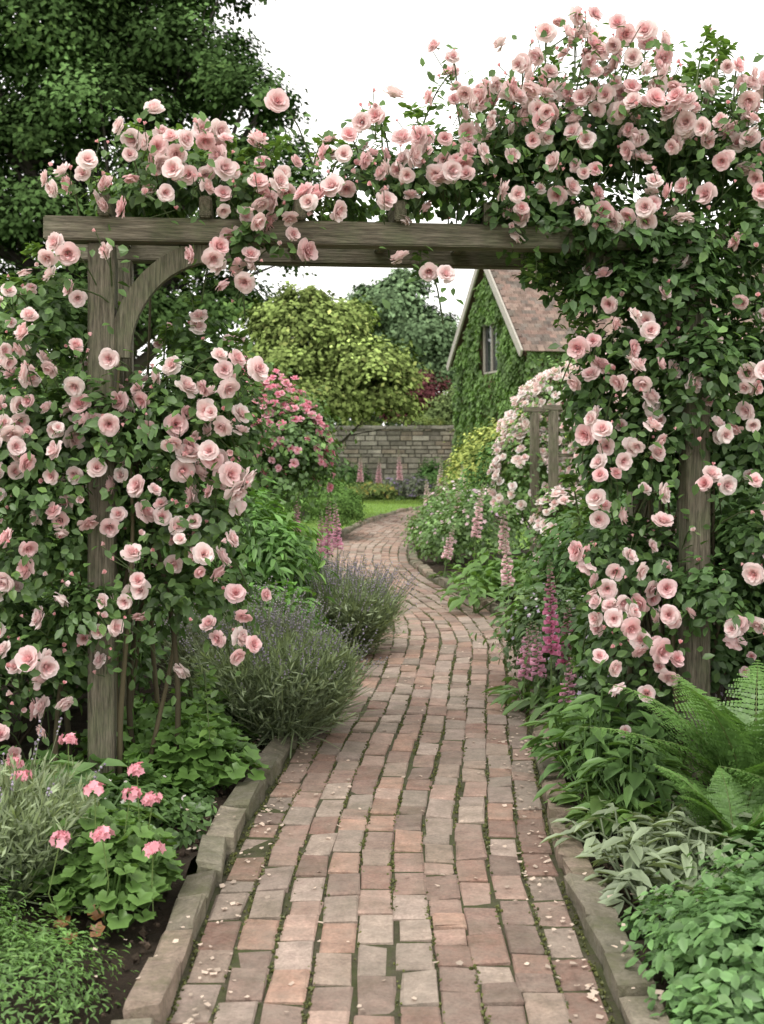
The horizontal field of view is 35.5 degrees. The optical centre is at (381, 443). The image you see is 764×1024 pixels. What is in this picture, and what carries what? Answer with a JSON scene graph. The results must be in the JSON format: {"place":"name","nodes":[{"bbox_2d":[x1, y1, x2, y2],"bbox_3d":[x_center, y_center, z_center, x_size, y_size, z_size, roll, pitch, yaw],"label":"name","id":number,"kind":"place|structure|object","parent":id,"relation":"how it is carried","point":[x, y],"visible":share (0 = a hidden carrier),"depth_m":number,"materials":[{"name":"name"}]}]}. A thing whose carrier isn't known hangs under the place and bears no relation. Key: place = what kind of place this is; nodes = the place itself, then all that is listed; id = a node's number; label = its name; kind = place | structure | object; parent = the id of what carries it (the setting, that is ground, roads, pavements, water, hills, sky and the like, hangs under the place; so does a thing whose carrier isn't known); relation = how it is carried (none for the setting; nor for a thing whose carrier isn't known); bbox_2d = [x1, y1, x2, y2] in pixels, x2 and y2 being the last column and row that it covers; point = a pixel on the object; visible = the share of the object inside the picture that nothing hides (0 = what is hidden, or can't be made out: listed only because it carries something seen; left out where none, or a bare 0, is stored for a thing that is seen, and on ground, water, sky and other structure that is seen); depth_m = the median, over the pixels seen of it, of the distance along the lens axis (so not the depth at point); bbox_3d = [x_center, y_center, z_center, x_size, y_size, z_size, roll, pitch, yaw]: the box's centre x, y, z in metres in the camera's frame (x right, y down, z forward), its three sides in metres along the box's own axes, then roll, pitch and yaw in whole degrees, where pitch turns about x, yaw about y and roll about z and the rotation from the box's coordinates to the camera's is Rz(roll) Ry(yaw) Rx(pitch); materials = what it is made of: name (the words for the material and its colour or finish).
{"place":"outdoors","nodes":[
{"label":"outdoors","id":0,"kind":"place"},
{"bbox_2d":[0,573,179,747],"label":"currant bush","id":1,"kind":"object","parent":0,"point":[20,727],"visible":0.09,"depth_m":5.69,"materials":[{"name":"green plant"}]},
{"bbox_2d":[8,758,171,828],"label":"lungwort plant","id":2,"kind":"object","parent":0,"point":[83,767],"visible":0.06,"depth_m":4.36,"materials":[{"name":"green plant"}]},
{"bbox_2d":[0,309,238,532],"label":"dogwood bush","id":3,"kind":"object","parent":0,"point":[39,369],"visible":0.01,"depth_m":10.20,"materials":[{"name":"green plant"}]},
{"bbox_2d":[248,473,290,518],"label":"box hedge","id":4,"kind":"object","parent":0,"point":[265,501],"depth_m":16.88,"materials":[{"name":"green plant"}]},
{"bbox_2d":[281,532,331,559],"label":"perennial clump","id":5,"kind":"object","parent":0,"point":[309,545],"visible":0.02,"depth_m":15.37,"materials":[{"name":"green plant"}]},
{"bbox_2d":[56,496,610,548],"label":"lawn","id":6,"kind":"structure","parent":0,"point":[372,509],"depth_m":25.44,"materials":[{"name":"green plant"}]},
{"bbox_2d":[0,0,334,391],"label":"oak tree","id":7,"kind":"object","parent":6,"relation":"on","point":[68,65],"visible":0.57,"depth_m":26.67,"materials":[{"name":"green plant"}]},
{"bbox_2d":[283,475,366,535],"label":"box hedge","id":8,"kind":"object","parent":6,"relation":"on","point":[348,500],"visible":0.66,"depth_m":17.93,"materials":[{"name":"green plant"}]},
{"bbox_2d":[227,280,433,520],"bbox_3d":[-1.372,-0.750,21.841,4.658,4.454,3.154,0,0,0],"label":"golden maple tree","id":9,"kind":"object","parent":6,"relation":"on","point":[310,335],"visible":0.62,"depth_m":21.23,"materials":[{"name":"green plant"}]},
{"bbox_2d":[313,478,401,500],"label":"lady mantle clump","id":10,"kind":"object","parent":6,"relation":"on","point":[378,490],"visible":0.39,"depth_m":30.27,"materials":[{"name":"green plant"}]},
{"bbox_2d":[290,455,457,486],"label":"cotoneaster bush","id":11,"kind":"object","parent":6,"relation":"on","point":[431,472],"visible":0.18,"depth_m":31.19,"materials":[{"name":"green plant"}]},
{"bbox_2d":[356,451,406,500],"bbox_3d":[-0.062,0.813,30.211,1.410,1.327,0.616,0,0,-10],"label":"foxglove","id":12,"kind":"object","parent":6,"relation":"on","point":[378,480],"visible":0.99,"depth_m":30.20,"materials":[{"name":"pink plant"}]},
{"bbox_2d":[367,473,435,499],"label":"purple sage clump","id":13,"kind":"object","parent":6,"relation":"on","point":[407,487],"visible":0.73,"depth_m":30.55,"materials":[{"name":"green plant"}]},
{"bbox_2d":[423,456,465,545],"bbox_3d":[0.996,0.858,18.636,0.761,1.316,5.175,0,0,0],"label":"foxglove","id":14,"kind":"object","parent":6,"relation":"on","point":[440,476],"visible":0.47,"depth_m":19.99,"materials":[{"name":"pink plant"}]},
{"bbox_2d":[439,391,583,493],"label":"golden shrub","id":15,"kind":"object","parent":6,"relation":"on","point":[482,440],"visible":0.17,"depth_m":20.04,"materials":[{"name":"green plant"}]},
{"bbox_2d":[0,547,763,1023],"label":"garden soil","id":16,"kind":"structure","parent":0,"point":[150,931],"depth_m":3.62,"materials":[{"name":"brown soil"}]},
{"bbox_2d":[0,717,105,945],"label":"lavender bush","id":17,"kind":"object","parent":16,"relation":"on","point":[31,818],"visible":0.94,"depth_m":3.66,"materials":[{"name":"green plant"}]},
{"bbox_2d":[0,868,143,1023],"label":"santolina mound","id":18,"kind":"object","parent":16,"relation":"on","point":[17,951],"visible":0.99,"depth_m":3.03,"materials":[{"name":"green plant"}]},
{"bbox_2d":[0,745,188,819],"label":"cranesbill plant","id":19,"kind":"object","parent":16,"relation":"on","point":[146,766],"visible":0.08,"depth_m":4.68,"materials":[{"name":"green plant"}]},
{"bbox_2d":[6,732,185,943],"bbox_3d":[-0.867,1.211,3.757,0.566,0.485,0.745,0,0,-23],"label":"pink geranium","id":20,"kind":"object","parent":16,"relation":"on","point":[121,859],"visible":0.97,"depth_m":3.63,"materials":[{"name":"green plant"}]},
{"bbox_2d":[0,329,200,680],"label":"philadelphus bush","id":21,"kind":"object","parent":16,"relation":"on","point":[67,571],"visible":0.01,"depth_m":6.64,"materials":[{"name":"green plant"}]},
{"bbox_2d":[89,769,218,849],"bbox_3d":[-0.910,1.356,4.529,0.600,0.236,0.746,0,0,0],"label":"catmint mound","id":22,"kind":"object","parent":16,"relation":"on","point":[198,808],"visible":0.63,"depth_m":4.47,"materials":[{"name":"green plant"}]},
{"bbox_2d":[49,674,269,793],"bbox_3d":[-0.976,1.271,5.290,1.026,0.365,1.214,0,0,0],"label":"alchemilla plant","id":23,"kind":"object","parent":16,"relation":"on","point":[189,762],"visible":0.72,"depth_m":4.96,"materials":[{"name":"green plant"}]},
{"bbox_2d":[0,70,369,784],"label":"climbing rose","id":24,"kind":"object","parent":16,"relation":"on","point":[198,440],"visible":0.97,"depth_m":4.72,"materials":[{"name":"pink plant"}]},
{"bbox_2d":[137,462,340,641],"bbox_3d":[-0.913,0.796,7.976,1.988,1.422,1.398,0,0,43],"label":"peony bush","id":25,"kind":"object","parent":16,"relation":"on","point":[273,553],"visible":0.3,"depth_m":7.70,"materials":[{"name":"green plant"}]},
{"bbox_2d":[137,576,358,705],"bbox_3d":[-0.740,1.160,6.494,1.236,0.854,1.218,0,0,0],"label":"lavender bush","id":26,"kind":"object","parent":16,"relation":"on","point":[182,653],"visible":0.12,"depth_m":6.37,"materials":[{"name":"green plant"}]},
{"bbox_2d":[168,350,357,520],"bbox_3d":[-1.299,0.225,11.228,2.149,2.460,1.736,0,0,0],"label":"pink rose bush","id":27,"kind":"object","parent":16,"relation":"on","point":[303,457],"visible":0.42,"depth_m":10.80,"materials":[{"name":"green plant"}]},
{"bbox_2d":[168,605,387,757],"bbox_3d":[-0.513,1.220,5.952,1.161,0.814,1.166,0,0,0],"label":"lavender bush","id":28,"kind":"object","parent":16,"relation":"on","point":[287,684],"visible":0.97,"depth_m":5.72,"materials":[{"name":"green plant"}]},
{"bbox_2d":[252,547,339,599],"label":"salvia clump","id":29,"kind":"object","parent":16,"relation":"on","point":[304,561],"visible":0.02,"depth_m":10.20,"materials":[{"name":"green plant"}]},
{"bbox_2d":[292,491,352,574],"bbox_3d":[-0.695,0.977,11.478,0.837,1.055,2.113,0,0,0],"label":"foxglove","id":30,"kind":"object","parent":16,"relation":"on","point":[326,537],"visible":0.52,"depth_m":11.70,"materials":[{"name":"pink plant"}]},
{"bbox_2d":[259,550,418,659],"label":"lavender bush","id":31,"kind":"object","parent":16,"relation":"on","point":[373,605],"visible":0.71,"depth_m":8.08,"materials":[{"name":"green plant"}]},
{"bbox_2d":[43,193,729,778],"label":"garden arch","id":32,"kind":"structure","parent":16,"relation":"on","point":[153,243],"depth_m":4.89,"materials":[{"name":"brown wood"}]},
{"bbox_2d":[399,470,529,567],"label":"phlox clump","id":33,"kind":"object","parent":16,"relation":"on","point":[435,524],"visible":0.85,"depth_m":13.77,"materials":[{"name":"green plant"}]},
{"bbox_2d":[428,482,526,625],"bbox_3d":[1.000,0.954,12.117,1.056,1.110,5.362,0,0,0],"label":"foxglove","id":34,"kind":"object","parent":16,"relation":"on","point":[506,548],"visible":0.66,"depth_m":12.55,"materials":[{"name":"pink plant"}]},
{"bbox_2d":[435,544,541,613],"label":"bergenia plant","id":35,"kind":"object","parent":16,"relation":"on","point":[481,578],"visible":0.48,"depth_m":10.86,"materials":[{"name":"green plant"}]},
{"bbox_2d":[500,582,546,630],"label":"brunnera plant","id":36,"kind":"object","parent":16,"relation":"on","point":[508,617],"visible":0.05,"depth_m":9.12,"materials":[{"name":"green plant"}]},
{"bbox_2d":[301,5,763,782],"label":"climbing rose","id":37,"kind":"object","parent":16,"relation":"on","point":[685,143],"visible":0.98,"depth_m":4.94,"materials":[{"name":"pink plant"}]},
{"bbox_2d":[450,420,615,551],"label":"viburnum bush","id":38,"kind":"object","parent":16,"relation":"on","point":[481,477],"visible":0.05,"depth_m":14.99,"materials":[{"name":"green plant"}]},
{"bbox_2d":[482,620,589,742],"bbox_3d":[0.826,1.220,6.358,0.454,0.541,1.291,0,0,-8],"label":"foxglove","id":39,"kind":"object","parent":16,"relation":"on","point":[520,704],"visible":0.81,"depth_m":6.44,"materials":[{"name":"pink plant"}]},
{"bbox_2d":[524,559,572,721],"bbox_3d":[0.933,1.032,6.296,0.406,0.884,0.641,0,0,0],"label":"foxglove","id":40,"kind":"object","parent":16,"relation":"on","point":[535,714],"visible":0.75,"depth_m":6.20,"materials":[{"name":"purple plant"}]},
{"bbox_2d":[523,405,672,578],"bbox_3d":[1.999,0.581,10.829,1.300,1.838,0.675,0,0,-9],"label":"rose trellis","id":41,"kind":"object","parent":16,"relation":"on","point":[554,430],"visible":0.26,"depth_m":10.46,"materials":[{"name":"brown wood"}]},
{"bbox_2d":[470,534,738,749],"bbox_3d":[1.177,1.040,6.854,1.287,0.868,3.075,0,0,0],"label":"catmint mound","id":42,"kind":"object","parent":16,"relation":"on","point":[513,635],"visible":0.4,"depth_m":6.78,"materials":[{"name":"green plant"}]},
{"bbox_2d":[543,777,668,844],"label":"primrose plant","id":43,"kind":"object","parent":16,"relation":"on","point":[591,798],"visible":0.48,"depth_m":4.42,"materials":[{"name":"green plant"}]},
{"bbox_2d":[519,683,696,819],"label":"campanula plant","id":44,"kind":"object","parent":16,"relation":"on","point":[585,710],"visible":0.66,"depth_m":4.79,"materials":[{"name":"green plant"}]},
{"bbox_2d":[527,675,709,811],"bbox_3d":[1.029,1.244,5.027,0.815,0.420,1.176,0,0,0],"label":"hosta plant","id":45,"kind":"object","parent":16,"relation":"on","point":[651,729],"visible":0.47,"depth_m":4.87,"materials":[{"name":"green plant"}]},
{"bbox_2d":[477,319,763,574],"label":"white rose bush","id":46,"kind":"object","parent":16,"relation":"on","point":[516,432],"visible":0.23,"depth_m":11.19,"materials":[{"name":"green plant"}]},
{"bbox_2d":[511,441,763,687],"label":"hydrangea bush","id":47,"kind":"object","parent":16,"relation":"on","point":[563,532],"visible":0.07,"depth_m":7.35,"materials":[{"name":"green plant"}]},
{"bbox_2d":[540,794,763,916],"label":"lambs ear plant","id":48,"kind":"object","parent":16,"relation":"on","point":[645,855],"visible":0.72,"depth_m":3.87,"materials":[{"name":"green plant"}]},
{"bbox_2d":[576,660,763,800],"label":"fern","id":49,"kind":"object","parent":16,"relation":"on","point":[731,741],"visible":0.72,"depth_m":4.27,"materials":[{"name":"green plant"}]},
{"bbox_2d":[617,822,763,1023],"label":"lemon balm plant","id":50,"kind":"object","parent":16,"relation":"on","point":[706,941],"visible":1,"depth_m":3.08,"materials":[{"name":"green plant"}]},
{"bbox_2d":[653,761,763,856],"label":"fern","id":51,"kind":"object","parent":16,"relation":"on","point":[731,804],"visible":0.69,"depth_m":4.04,"materials":[{"name":"green plant"}]},
{"bbox_2d":[718,766,763,794],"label":"fern","id":52,"kind":"object","parent":16,"relation":"on","point":[761,778],"visible":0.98,"depth_m":4.03,"materials":[{"name":"green plant"}]},
{"bbox_2d":[0,0,763,425],"label":"sky","id":53,"kind":"structure","parent":0,"point":[339,51],"materials":[{"name":"white"}]},
{"bbox_2d":[166,510,624,1023],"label":"brick path","id":54,"kind":"structure","parent":0,"point":[383,915],"depth_m":4.05,"materials":[{"name":"red brick"}]},
{"bbox_2d":[59,636,663,1023],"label":"fallen rose petals","id":55,"kind":"object","parent":54,"relation":"on","point":[591,995],"visible":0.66,"depth_m":3.75,"materials":[{"name":"pink plant"}]},
{"bbox_2d":[185,498,637,957],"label":"ground","id":56,"kind":"structure","parent":0,"point":[192,867],"depth_m":4.29,"materials":[{"name":"green plant"}]},
{"bbox_2d":[59,357,452,428],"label":"distant trees","id":57,"kind":"object","parent":56,"relation":"on","point":[352,422],"depth_m":48.84,"materials":[{"name":"green plant"}]},
{"bbox_2d":[111,505,423,1023],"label":"stone edging","id":58,"kind":"object","parent":56,"relation":"on","point":[150,999],"visible":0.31,"depth_m":3.74,"materials":[{"name":"grey stone"}]},
{"bbox_2d":[265,425,458,497],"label":"stone wall","id":59,"kind":"structure","parent":56,"relation":"on","point":[412,445],"depth_m":33.03,"materials":[{"name":"grey stone"}]},
{"bbox_2d":[337,415,445,440],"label":"wall creeper","id":60,"kind":"object","parent":59,"relation":"attached to","point":[423,420],"depth_m":33.09,"materials":[{"name":"green plant"}]},
{"bbox_2d":[344,268,460,425],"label":"lime tree","id":61,"kind":"object","parent":56,"relation":"on","point":[408,315],"visible":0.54,"depth_m":44.84,"materials":[{"name":"green plant"}]},
{"bbox_2d":[376,365,451,425],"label":"copper beech bush","id":62,"kind":"object","parent":56,"relation":"on","point":[429,391],"visible":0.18,"depth_m":34.62,"materials":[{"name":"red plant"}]},
{"bbox_2d":[412,381,458,425],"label":"hazel bush","id":63,"kind":"object","parent":56,"relation":"on","point":[442,405],"visible":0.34,"depth_m":33.86,"materials":[{"name":"green plant"}]},
{"bbox_2d":[461,273,574,508],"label":"walls","id":64,"kind":"structure","parent":56,"relation":"on","point":[481,357],"depth_m":29.94,"materials":[{"name":"brick"}]},
{"bbox_2d":[483,327,485,372],"bbox_3d":[2.558,-2.350,29.876,0.050,1.140,0.050,0,0,-13],"label":"window frame","id":65,"kind":"object","parent":64,"relation":"attached to","point":[484,349],"visible":1,"depth_m":29.86,"materials":[{"name":"grey wood"}]},
{"bbox_2d":[491,325,492,370],"bbox_3d":[2.698,-2.350,29.293,0.050,1.140,0.050,0,0,-14],"label":"window frame","id":66,"kind":"object","parent":64,"relation":"attached to","point":[491,347],"visible":0.94,"depth_m":29.27,"materials":[{"name":"grey wood"}]},
{"bbox_2d":[451,259,763,366],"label":"tiled roof","id":67,"kind":"structure","parent":64,"relation":"attached to","point":[532,318],"depth_m":27.85,"materials":[{"name":"tile"}]},
{"bbox_2d":[446,269,478,370],"bbox_3d":[2.103,-3.323,30.831,0.050,0.200,3.882,0,-42,-13],"label":"bargeboard","id":68,"kind":"object","parent":67,"relation":"attached to","point":[463,315],"visible":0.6,"depth_m":30.84,"materials":[{"name":"beige wood"}]},
{"bbox_2d":[483,269,522,356],"bbox_3d":[2.773,-3.323,28.041,0.052,0.200,3.882,0,42,-13],"label":"bargeboard","id":69,"kind":"object","parent":67,"relation":"attached to","point":[506,317],"visible":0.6,"depth_m":27.67,"materials":[{"name":"beige wood"}]},
{"bbox_2d":[407,537,670,1023],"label":"stone edging","id":70,"kind":"object","parent":56,"relation":"on","point":[603,932],"visible":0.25,"depth_m":3.62,"materials":[{"name":"grey stone"}]},
{"bbox_2d":[450,272,737,509],"bbox_3d":[6.925,-1.352,28.315,11.710,5.896,4.901,0,0,14],"label":"ivy","id":71,"kind":"object","parent":56,"relation":"on","point":[506,355],"visible":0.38,"depth_m":29.36,"materials":[{"name":"green plant"}]},
{"bbox_3d":[2.698,-1.750,29.293,0.050,0.050,1.200,0,0,-14],"label":"window frame","id":72,"kind":"object","parent":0,"visible":0},
{"bbox_2d":[486,324,498,371],"bbox_3d":[2.728,-2.350,29.300,0.001,1.200,1.200,0,0,-13],"label":"window glass","id":73,"kind":"object","parent":72,"relation":"on","point":[488,350],"visible":0.6,"depth_m":29.58,"materials":[{"name":"grey glass"}]}
]}

